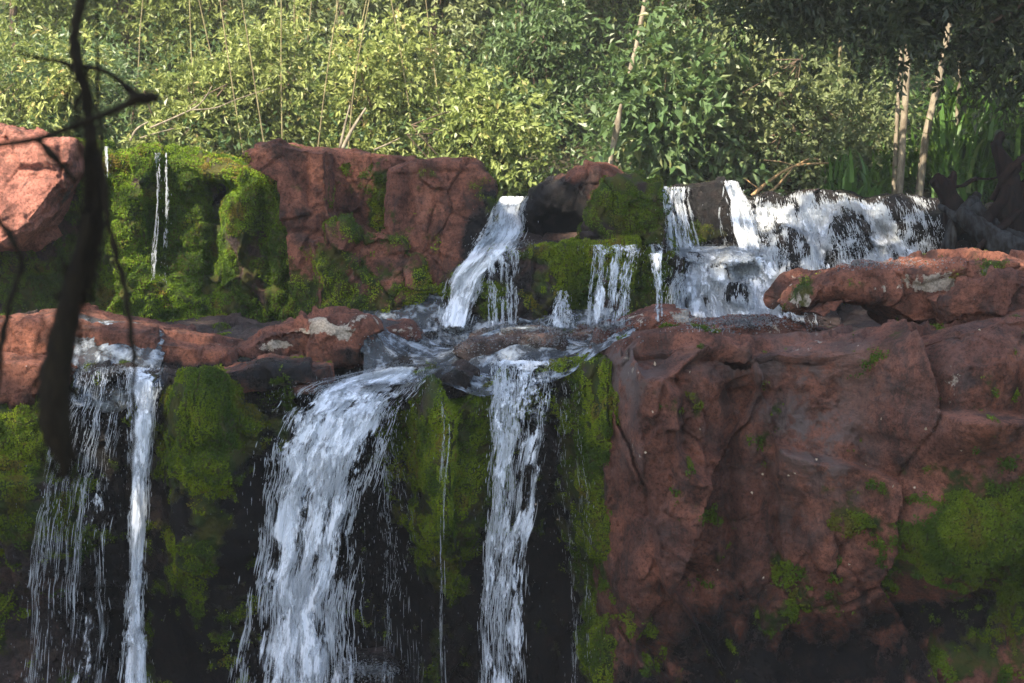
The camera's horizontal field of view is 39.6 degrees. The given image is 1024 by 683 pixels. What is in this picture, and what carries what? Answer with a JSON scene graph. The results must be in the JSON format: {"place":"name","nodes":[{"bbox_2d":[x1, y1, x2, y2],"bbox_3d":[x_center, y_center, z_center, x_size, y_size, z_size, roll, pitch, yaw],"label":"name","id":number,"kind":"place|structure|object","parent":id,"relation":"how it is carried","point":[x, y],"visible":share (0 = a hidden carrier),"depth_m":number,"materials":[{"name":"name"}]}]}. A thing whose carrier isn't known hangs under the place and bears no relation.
{"place":"outdoors","nodes":[
{"label":"outdoors","id":0,"kind":"place"},
{"bbox_2d":[0,351,77,409],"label":"boulder","id":1,"kind":"object","parent":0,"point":[13,392],"visible":0.34,"depth_m":10.17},
{"bbox_2d":[13,0,152,499],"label":"hanging branch","id":2,"kind":"object","parent":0,"point":[55,390],"visible":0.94,"depth_m":3.15,"materials":[{"name":"black plant"}]},
{"bbox_2d":[0,92,159,183],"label":"twig","id":3,"kind":"object","parent":2,"relation":"attached to","point":[50,153],"visible":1,"depth_m":2.97,"materials":[{"name":"wood"}]},
{"bbox_2d":[0,215,25,385],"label":"vine","id":4,"kind":"object","parent":3,"relation":"hanging from","point":[9,233],"visible":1,"depth_m":3.00,"materials":[{"name":"black plant"}]},
{"bbox_2d":[95,0,137,500],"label":"vine","id":5,"kind":"object","parent":2,"relation":"attached to","point":[122,276],"visible":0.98,"depth_m":3.09,"materials":[{"name":"black plant"}]},
{"bbox_2d":[71,293,634,413],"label":"stream","id":6,"kind":"structure","parent":0,"point":[386,346],"depth_m":10.94,"materials":[{"name":"liquid"}]},
{"bbox_2d":[26,327,657,682],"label":"foam","id":7,"kind":"object","parent":6,"relation":"on","point":[378,669],"visible":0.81,"depth_m":10.53,"materials":[{"name":"white liquid"}]},
{"bbox_2d":[341,646,400,682],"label":"splash rock","id":8,"kind":"object","parent":7,"relation":"on","point":[381,654],"visible":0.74,"depth_m":9.81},
{"bbox_2d":[453,324,568,360],"bbox_3d":[-0.002,0.046,11.295,0.934,0.350,0.766,0,5,0],"label":"boulder","id":9,"kind":"object","parent":6,"relation":"in","point":[465,355],"visible":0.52,"depth_m":10.95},
{"bbox_2d":[610,303,723,336],"bbox_3d":[1.127,-0.090,10.747,0.947,0.366,0.916,0,5,0],"label":"boulder","id":10,"kind":"object","parent":6,"relation":"on","point":[647,314],"visible":0.35,"depth_m":10.35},
{"bbox_2d":[410,237,967,335],"bbox_3d":[1.394,-0.422,11.750,4.541,0.885,4.234,0,5,0],"label":"foam","id":11,"kind":"object","parent":6,"relation":"on","point":[613,325],"visible":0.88,"depth_m":10.61,"materials":[{"name":"white liquid"}]},
{"bbox_2d":[478,246,528,328],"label":"waterfall","id":12,"kind":"structure","parent":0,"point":[490,262],"depth_m":12.39,"materials":[{"name":"white liquid"}]},
{"bbox_2d":[0,0,1021,230],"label":"ground","id":13,"kind":"structure","parent":0,"point":[926,194],"depth_m":21.45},
{"bbox_2d":[0,122,83,251],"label":"red rock","id":14,"kind":"object","parent":13,"relation":"on","point":[37,186],"visible":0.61,"depth_m":13.37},
{"bbox_2d":[0,0,133,82],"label":"tree","id":15,"kind":"object","parent":13,"relation":"on","point":[37,7],"visible":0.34,"depth_m":21.18,"materials":[{"name":"green plant"}]},
{"bbox_2d":[0,15,137,138],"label":"shrub","id":16,"kind":"object","parent":13,"relation":"on","point":[54,70],"visible":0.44,"depth_m":17.22,"materials":[{"name":"green plant"}]},
{"bbox_2d":[1,13,197,150],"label":"shrub","id":17,"kind":"object","parent":13,"relation":"on","point":[110,87],"visible":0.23,"depth_m":17.74,"materials":[{"name":"green plant"}]},
{"bbox_2d":[137,0,142,123],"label":"cane","id":18,"kind":"object","parent":13,"relation":"on","point":[139,41],"visible":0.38,"depth_m":18.54,"materials":[{"name":"green plant"}]},
{"bbox_2d":[48,0,234,86],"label":"tree","id":19,"kind":"object","parent":13,"relation":"on","point":[124,12],"visible":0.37,"depth_m":21.51,"materials":[{"name":"green plant"}]},
{"bbox_2d":[0,137,293,322],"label":"moss wall","id":20,"kind":"structure","parent":13,"relation":"on","point":[225,251],"depth_m":13.86,"materials":[{"name":"plant"}]},
{"bbox_2d":[104,147,112,177],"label":"waterfall","id":21,"kind":"structure","parent":20,"relation":"on","point":[106,159],"depth_m":13.67,"materials":[{"name":"white liquid"}]},
{"bbox_2d":[151,152,171,282],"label":"waterfall","id":22,"kind":"structure","parent":20,"relation":"attached to","point":[155,236],"depth_m":13.67,"materials":[{"name":"white liquid"}]},
{"bbox_2d":[97,38,270,156],"bbox_3d":[-4.134,-2.581,17.927,2.624,2.575,2.652,0,5,0],"label":"shrub","id":23,"kind":"object","parent":13,"relation":"on","point":[173,90],"visible":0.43,"depth_m":17.66,"materials":[{"name":"green plant"}]},
{"bbox_2d":[128,86,268,146],"bbox_3d":[-3.759,-2.697,17.032,1.733,0.723,0.037,0,5,0],"label":"dead branch","id":24,"kind":"object","parent":23,"relation":"attached to","point":[153,126],"visible":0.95,"depth_m":17.03,"materials":[{"name":"wood"}]},
{"bbox_2d":[189,0,198,138],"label":"cane","id":25,"kind":"object","parent":13,"relation":"on","point":[191,53],"visible":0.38,"depth_m":17.72,"materials":[{"name":"green plant"}]},
{"bbox_2d":[199,0,232,153],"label":"cane","id":26,"kind":"object","parent":13,"relation":"on","point":[207,40],"visible":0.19,"depth_m":18.22,"materials":[{"name":"beige plant"}]},
{"bbox_2d":[91,0,349,84],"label":"tree","id":27,"kind":"object","parent":13,"relation":"on","point":[197,14],"visible":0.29,"depth_m":20.98,"materials":[{"name":"green plant"}]},
{"bbox_2d":[220,0,243,152],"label":"cane","id":28,"kind":"object","parent":13,"relation":"on","point":[230,71],"visible":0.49,"depth_m":17.39,"materials":[{"name":"beige plant"}]},
{"bbox_2d":[241,0,263,141],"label":"cane","id":29,"kind":"object","parent":13,"relation":"on","point":[253,74],"visible":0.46,"depth_m":16.86,"materials":[{"name":"beige plant"}]},
{"bbox_2d":[181,0,374,157],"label":"shrub","id":30,"kind":"object","parent":13,"relation":"on","point":[268,60],"visible":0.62,"depth_m":17.88,"materials":[{"name":"green plant"}]},
{"bbox_2d":[280,0,282,139],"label":"cane","id":31,"kind":"object","parent":13,"relation":"on","point":[281,76],"visible":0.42,"depth_m":17.49,"materials":[{"name":"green plant"}]},
{"bbox_2d":[294,0,295,141],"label":"cane","id":32,"kind":"object","parent":13,"relation":"on","point":[294,54],"visible":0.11,"depth_m":18.21,"materials":[{"name":"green plant"}]},
{"bbox_2d":[304,1,311,135],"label":"cane","id":33,"kind":"object","parent":13,"relation":"on","point":[307,47],"visible":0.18,"depth_m":18.15,"materials":[{"name":"green plant"}]},
{"bbox_2d":[0,309,641,682],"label":"mossy cliff","id":34,"kind":"structure","parent":13,"relation":"on","point":[201,549],"depth_m":10.55,"materials":[{"name":"plant"}]},
{"bbox_2d":[7,366,136,682],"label":"waterfall","id":35,"kind":"structure","parent":34,"relation":"on","point":[41,525],"depth_m":10.07,"materials":[{"name":"white liquid"}]},
{"bbox_2d":[0,303,242,368],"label":"boulder","id":36,"kind":"object","parent":34,"relation":"on","point":[183,345],"visible":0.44,"depth_m":10.77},
{"bbox_2d":[118,366,167,682],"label":"waterfall","id":37,"kind":"structure","parent":34,"relation":"on","point":[136,660],"depth_m":10.08,"materials":[{"name":"white liquid"}]},
{"bbox_2d":[224,353,335,398],"bbox_3d":[-1.849,0.242,10.643,1.050,0.312,0.812,0,5,0],"label":"boulder","id":38,"kind":"object","parent":34,"relation":"on","point":[265,372],"visible":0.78,"depth_m":10.31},
{"bbox_2d":[241,138,338,318],"bbox_3d":[-2.038,-0.959,13.683,0.890,1.913,1.663,0,5,0],"label":"rock column","id":39,"kind":"object","parent":34,"relation":"on","point":[303,176],"visible":0.52,"depth_m":12.92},
{"bbox_2d":[237,306,383,368],"bbox_3d":[-1.619,-0.030,11.534,1.222,0.493,1.010,0,5,0],"label":"lichen boulder","id":40,"kind":"object","parent":34,"relation":"on","point":[334,335],"visible":0.81,"depth_m":11.16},
{"bbox_2d":[203,366,449,682],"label":"waterfall","id":41,"kind":"structure","parent":34,"relation":"on","point":[359,423],"depth_m":9.96,"materials":[{"name":"white liquid"}]},
{"bbox_2d":[309,212,436,313],"bbox_3d":[-1.284,-0.591,13.270,1.278,1.226,1.349,0,5,0],"label":"rock ledge","id":42,"kind":"object","parent":34,"relation":"on","point":[356,265],"visible":0.59,"depth_m":12.76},
{"bbox_2d":[320,147,418,231],"bbox_3d":[-1.397,-1.362,14.178,1.056,1.079,1.618,0,5,0],"label":"rock column","id":43,"kind":"object","parent":42,"relation":"on","point":[360,180],"visible":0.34,"depth_m":13.42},
{"bbox_2d":[323,401,444,682],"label":"waterfall","id":44,"kind":"structure","parent":34,"relation":"on","point":[384,466],"depth_m":10.34,"materials":[{"name":"white liquid"}]},
{"bbox_2d":[385,318,424,341],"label":"boulder","id":45,"kind":"object","parent":34,"relation":"on","point":[403,326],"visible":0.33,"depth_m":11.64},
{"bbox_2d":[384,157,499,293],"bbox_3d":[-0.647,-0.917,13.666,1.085,1.649,1.768,0,5,0],"label":"rock column","id":46,"kind":"object","parent":34,"relation":"on","point":[437,212],"visible":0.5,"depth_m":12.83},
{"bbox_2d":[432,401,451,682],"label":"waterfall","id":47,"kind":"structure","parent":34,"relation":"on","point":[440,629],"depth_m":10.13,"materials":[{"name":"white liquid"}]},
{"bbox_2d":[434,359,480,398],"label":"boulder","id":48,"kind":"object","parent":34,"relation":"on","point":[464,373],"visible":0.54,"depth_m":10.27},
{"bbox_2d":[458,358,582,682],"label":"waterfall","id":49,"kind":"structure","parent":34,"relation":"on","point":[500,473],"depth_m":10.05,"materials":[{"name":"white liquid"}]},
{"bbox_2d":[538,290,579,328],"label":"waterfall","id":50,"kind":"structure","parent":34,"relation":"on","point":[559,297],"depth_m":12.31,"materials":[{"name":"white liquid"}]},
{"bbox_2d":[436,231,683,323],"bbox_3d":[0.403,-0.319,13.406,2.345,1.568,2.011,0,5,0],"label":"mossy ledge","id":51,"kind":"object","parent":34,"relation":"on","point":[551,261],"visible":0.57,"depth_m":12.56,"materials":[{"name":"plant"}]},
{"bbox_2d":[436,196,529,329],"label":"waterfall","id":52,"kind":"structure","parent":51,"relation":"on","point":[471,270],"depth_m":12.63,"materials":[{"name":"white liquid"}]},
{"bbox_2d":[518,160,625,236],"bbox_3d":[0.627,-1.276,13.784,1.141,0.927,1.544,0,5,0],"label":"boulder","id":53,"kind":"object","parent":51,"relation":"on","point":[556,203],"visible":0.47,"depth_m":13.13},
{"bbox_2d":[575,170,671,252],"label":"mossy block","id":54,"kind":"structure","parent":51,"relation":"on","point":[623,204],"depth_m":12.73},
{"bbox_2d":[536,383,604,682],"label":"waterfall","id":55,"kind":"structure","parent":34,"relation":"on","point":[560,412],"depth_m":10.37,"materials":[{"name":"white liquid"}]},
{"bbox_2d":[317,0,338,146],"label":"cane","id":56,"kind":"object","parent":13,"relation":"on","point":[327,75],"visible":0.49,"depth_m":17.30,"materials":[{"name":"beige plant"}]},
{"bbox_2d":[211,0,457,89],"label":"tree","id":57,"kind":"object","parent":13,"relation":"on","point":[347,15],"visible":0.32,"depth_m":20.84,"materials":[{"name":"green plant"}]},
{"bbox_2d":[348,0,369,148],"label":"cane","id":58,"kind":"object","parent":13,"relation":"on","point":[356,72],"visible":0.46,"depth_m":17.12,"materials":[{"name":"beige plant"}]},
{"bbox_2d":[272,0,462,158],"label":"shrub","id":59,"kind":"object","parent":13,"relation":"on","point":[388,100],"visible":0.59,"depth_m":17.58,"materials":[{"name":"green plant"}]},
{"bbox_2d":[391,0,413,145],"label":"cane","id":60,"kind":"object","parent":13,"relation":"on","point":[403,69],"visible":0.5,"depth_m":17.39,"materials":[{"name":"beige plant"}]},
{"bbox_2d":[326,0,517,94],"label":"tree","id":61,"kind":"object","parent":13,"relation":"on","point":[469,10],"visible":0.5,"depth_m":20.48,"materials":[{"name":"green plant"}]},
{"bbox_2d":[425,0,442,124],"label":"cane","id":62,"kind":"object","parent":13,"relation":"on","point":[433,62],"visible":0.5,"depth_m":17.56,"materials":[{"name":"beige plant"}]},
{"bbox_2d":[400,52,587,202],"bbox_3d":[-0.347,-2.174,17.578,2.557,2.763,2.214,0,5,0],"label":"shrub","id":63,"kind":"object","parent":13,"relation":"on","point":[504,142],"visible":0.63,"depth_m":17.23,"materials":[{"name":"green plant"}]},
{"bbox_2d":[0,0,1023,205],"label":"undergrowth","id":64,"kind":"object","parent":13,"relation":"on","point":[592,143],"visible":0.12,"depth_m":19.48,"materials":[{"name":"green plant"}]},
{"bbox_2d":[339,105,399,150],"bbox_3d":[-1.712,-2.559,17.044,0.742,0.550,0.055,0,5,0],"label":"dead branch","id":65,"kind":"object","parent":64,"relation":"on","point":[345,142],"visible":0.92,"depth_m":17.04,"materials":[{"name":"wood"}]},
{"bbox_2d":[464,0,613,148],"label":"shrub","id":66,"kind":"object","parent":13,"relation":"on","point":[531,42],"visible":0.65,"depth_m":18.95,"materials":[{"name":"green plant"}]},
{"bbox_2d":[476,0,621,47],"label":"tree","id":67,"kind":"object","parent":13,"relation":"on","point":[586,21],"visible":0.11,"depth_m":22.92,"materials":[{"name":"green plant"}]},
{"bbox_2d":[613,0,646,164],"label":"leaning tree","id":68,"kind":"object","parent":13,"relation":"on","point":[640,22],"visible":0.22,"depth_m":17.91,"materials":[{"name":"beige plant"}]},
{"bbox_2d":[572,0,773,197],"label":"shrub","id":69,"kind":"object","parent":13,"relation":"on","point":[647,106],"visible":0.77,"depth_m":17.02,"materials":[{"name":"green plant"}]},
{"bbox_2d":[612,0,758,61],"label":"tree","id":70,"kind":"object","parent":13,"relation":"on","point":[651,10],"visible":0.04,"depth_m":21.87,"materials":[{"name":"green plant"}]},
{"bbox_2d":[624,1,832,192],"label":"shrub","id":71,"kind":"object","parent":13,"relation":"on","point":[750,83],"visible":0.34,"depth_m":17.45,"materials":[{"name":"green plant"}]},
{"bbox_2d":[658,0,851,78],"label":"tree","id":72,"kind":"object","parent":13,"relation":"on","point":[806,25],"visible":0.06,"depth_m":21.41,"materials":[{"name":"green plant"}]},
{"bbox_2d":[571,309,1023,682],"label":"red cliff","id":73,"kind":"structure","parent":13,"relation":"on","point":[926,585],"depth_m":9.55,"materials":[{"name":"stone"}]},
{"bbox_2d":[643,244,667,320],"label":"waterfall","id":74,"kind":"structure","parent":73,"relation":"on","point":[655,256],"depth_m":12.35,"materials":[{"name":"white liquid"}]},
{"bbox_2d":[638,246,840,333],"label":"cascade","id":75,"kind":"object","parent":73,"relation":"on","point":[712,280],"visible":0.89,"depth_m":13.01,"materials":[{"name":"white liquid"}]},
{"bbox_2d":[709,313,809,335],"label":"boulder","id":76,"kind":"object","parent":73,"relation":"on","point":[797,326],"visible":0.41,"depth_m":10.26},
{"bbox_2d":[763,247,1023,325],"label":"slab","id":77,"kind":"structure","parent":73,"relation":"on","point":[884,294],"depth_m":10.25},
{"bbox_2d":[926,265,1023,322],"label":"slab","id":78,"kind":"structure","parent":73,"relation":"on","point":[995,292],"depth_m":9.65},
{"bbox_2d":[665,188,972,330],"bbox_3d":[3.481,-0.904,14.656,4.160,1.465,5.360,0,5,0],"label":"cascade bed","id":79,"kind":"object","parent":13,"relation":"on","point":[856,317],"visible":0.14,"depth_m":13.27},
{"bbox_2d":[655,186,699,249],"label":"waterfall","id":80,"kind":"structure","parent":79,"relation":"on","point":[679,207],"depth_m":13.62,"materials":[{"name":"white liquid"}]},
{"bbox_2d":[666,176,739,246],"bbox_3d":[1.889,-1.229,14.225,0.891,0.828,1.068,0,5,0],"label":"cascade rock","id":81,"kind":"object","parent":79,"relation":"on","point":[707,200],"visible":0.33,"depth_m":13.77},
{"bbox_2d":[721,281,749,305],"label":"cascade rock","id":82,"kind":"object","parent":79,"relation":"on","point":[729,292],"visible":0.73,"depth_m":12.70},
{"bbox_2d":[724,180,764,253],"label":"waterfall","id":83,"kind":"structure","parent":79,"relation":"on","point":[737,206],"depth_m":13.56,"materials":[{"name":"white liquid"}]},
{"bbox_2d":[750,191,784,208],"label":"cascade rock","id":84,"kind":"object","parent":79,"relation":"on","point":[775,199],"visible":0.66,"depth_m":14.12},
{"bbox_2d":[744,157,828,196],"bbox_3d":[3.263,-1.933,16.852,1.024,0.500,0.133,0,5,0],"label":"dead branch","id":85,"kind":"object","parent":79,"relation":"on","point":[763,185],"visible":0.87,"depth_m":16.88,"materials":[{"name":"brown wood"}]},
{"bbox_2d":[765,223,812,267],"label":"cascade rock","id":86,"kind":"object","parent":79,"relation":"on","point":[791,243],"visible":0.41,"depth_m":13.21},
{"bbox_2d":[786,263,799,270],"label":"cascade rock","id":87,"kind":"object","parent":79,"relation":"on","point":[791,264],"visible":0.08,"depth_m":12.84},
{"bbox_2d":[814,189,846,205],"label":"cascade rock","id":88,"kind":"object","parent":79,"relation":"on","point":[829,194],"visible":0.34,"depth_m":14.09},
{"bbox_2d":[680,187,984,284],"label":"cascade","id":89,"kind":"object","parent":79,"relation":"on","point":[810,222],"visible":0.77,"depth_m":13.57,"materials":[{"name":"white liquid"}]},
{"bbox_2d":[825,206,869,268],"bbox_3d":[3.176,-0.933,13.653,0.501,0.729,0.841,0,5,0],"label":"cascade rock","id":90,"kind":"object","parent":79,"relation":"on","point":[838,226],"visible":0.41,"depth_m":13.28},
{"bbox_2d":[871,193,920,227],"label":"cascade rock","id":91,"kind":"object","parent":79,"relation":"on","point":[893,204],"visible":0.3,"depth_m":13.79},
{"bbox_2d":[871,195,941,211],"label":"river rock","id":92,"kind":"object","parent":79,"relation":"on","point":[935,204],"visible":0.12,"depth_m":14.34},
{"bbox_2d":[893,210,983,255],"bbox_3d":[4.108,-0.968,13.969,1.026,0.674,1.126,0,5,0],"label":"river rock","id":93,"kind":"object","parent":79,"relation":"on","point":[918,227],"visible":0.19,"depth_m":13.45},
{"bbox_2d":[930,170,996,234],"bbox_3d":[4.210,-1.281,13.237,0.648,0.625,0.326,0,5,0],"label":"driftwood stump","id":94,"kind":"object","parent":79,"relation":"on","point":[945,190],"visible":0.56,"depth_m":13.16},
{"bbox_2d":[937,191,1023,254],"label":"driftwood log","id":95,"kind":"object","parent":79,"relation":"on","point":[968,217],"visible":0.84,"depth_m":12.86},
{"bbox_2d":[983,202,992,248],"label":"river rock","id":96,"kind":"object","parent":79,"relation":"on","point":[987,205],"visible":0.02,"depth_m":13.93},
{"bbox_2d":[976,131,1023,249],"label":"driftwood snag","id":97,"kind":"object","parent":79,"relation":"on","point":[1006,208],"visible":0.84,"depth_m":12.92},
{"bbox_2d":[747,52,930,195],"bbox_3d":[3.983,-2.324,17.476,2.154,2.497,1.714,0,5,0],"label":"shrub","id":98,"kind":"object","parent":13,"relation":"on","point":[841,100],"visible":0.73,"depth_m":17.23,"materials":[{"name":"green plant"}]},
{"bbox_2d":[663,0,1023,150],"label":"overhanging tree","id":99,"kind":"object","parent":13,"relation":"on","point":[996,27],"visible":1,"depth_m":14.71,"materials":[{"name":"green plant"}]},
{"bbox_2d":[832,0,865,150],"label":"pale trunk tree","id":100,"kind":"object","parent":13,"relation":"on","point":[854,2],"visible":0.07,"depth_m":18.75,"materials":[{"name":"brown plant"}]},
{"bbox_2d":[806,146,907,196],"bbox_3d":[4.071,-1.875,16.931,1.308,0.955,1.284,0,5,0],"label":"reed clump","id":101,"kind":"object","parent":13,"relation":"on","point":[844,177],"visible":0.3,"depth_m":16.73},
{"bbox_2d":[819,0,957,72],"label":"tree","id":102,"kind":"object","parent":13,"relation":"on","point":[866,6],"visible":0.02,"depth_m":21.89,"materials":[{"name":"green plant"}]},
{"bbox_2d":[857,127,936,194],"bbox_3d":[4.774,-2.124,17.635,1.320,1.192,1.500,1,5,13],"label":"reed clump","id":103,"kind":"object","parent":13,"relation":"on","point":[910,174],"visible":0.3,"depth_m":17.41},
{"bbox_2d":[891,20,903,194],"bbox_3d":[4.683,-4.521,16.919,3.126,6.114,3.069,2,5,20],"label":"pale trunk tree","id":104,"kind":"object","parent":13,"relation":"on","point":[895,144],"visible":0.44,"depth_m":17.14,"materials":[{"name":"beige plant"}]},
{"bbox_2d":[895,44,910,193],"bbox_3d":[4.572,-4.514,16.798,3.154,6.198,2.994,0,5,0],"label":"pale trunk tree","id":105,"kind":"object","parent":13,"relation":"on","point":[902,149],"visible":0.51,"depth_m":16.92,"materials":[{"name":"beige plant"}]},
{"bbox_2d":[915,23,950,195],"bbox_3d":[5.422,-4.479,16.894,3.230,6.082,2.712,-5,7,-44],"label":"pale trunk tree","id":106,"kind":"object","parent":13,"relation":"on","point":[921,172],"visible":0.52,"depth_m":17.02,"materials":[{"name":"beige plant"}]},
{"bbox_2d":[893,61,1023,203],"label":"reed clump","id":107,"kind":"object","parent":13,"relation":"on","point":[958,153],"visible":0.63,"depth_m":17.09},
{"bbox_2d":[954,15,962,137],"bbox_3d":[5.798,-4.521,17.073,3.421,6.041,2.880,0,5,0],"label":"pale trunk tree","id":108,"kind":"object","parent":13,"relation":"on","point":[956,109],"visible":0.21,"depth_m":17.20,"materials":[{"name":"brown plant"}]},
{"bbox_2d":[974,75,1023,189],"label":"reed clump","id":109,"kind":"object","parent":13,"relation":"on","point":[1018,145],"visible":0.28,"depth_m":17.09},
{"bbox_2d":[563,244,643,327],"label":"waterfall","id":110,"kind":"structure","parent":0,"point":[600,299],"depth_m":12.34,"materials":[{"name":"white liquid"}]},
{"bbox_2d":[608,104,621,164],"bbox_3d":[1.201,-2.316,16.627,0.190,0.908,0.118,1,5,16],"label":"broken stub","id":111,"kind":"object","parent":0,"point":[616,131],"visible":0.73,"depth_m":16.58,"materials":[{"name":"beige plant"}]},
{"bbox_2d":[535,329,980,577],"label":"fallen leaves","id":112,"kind":"object","parent":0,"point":[645,452],"visible":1,"depth_m":9.50,"materials":[{"name":"beige plant"}]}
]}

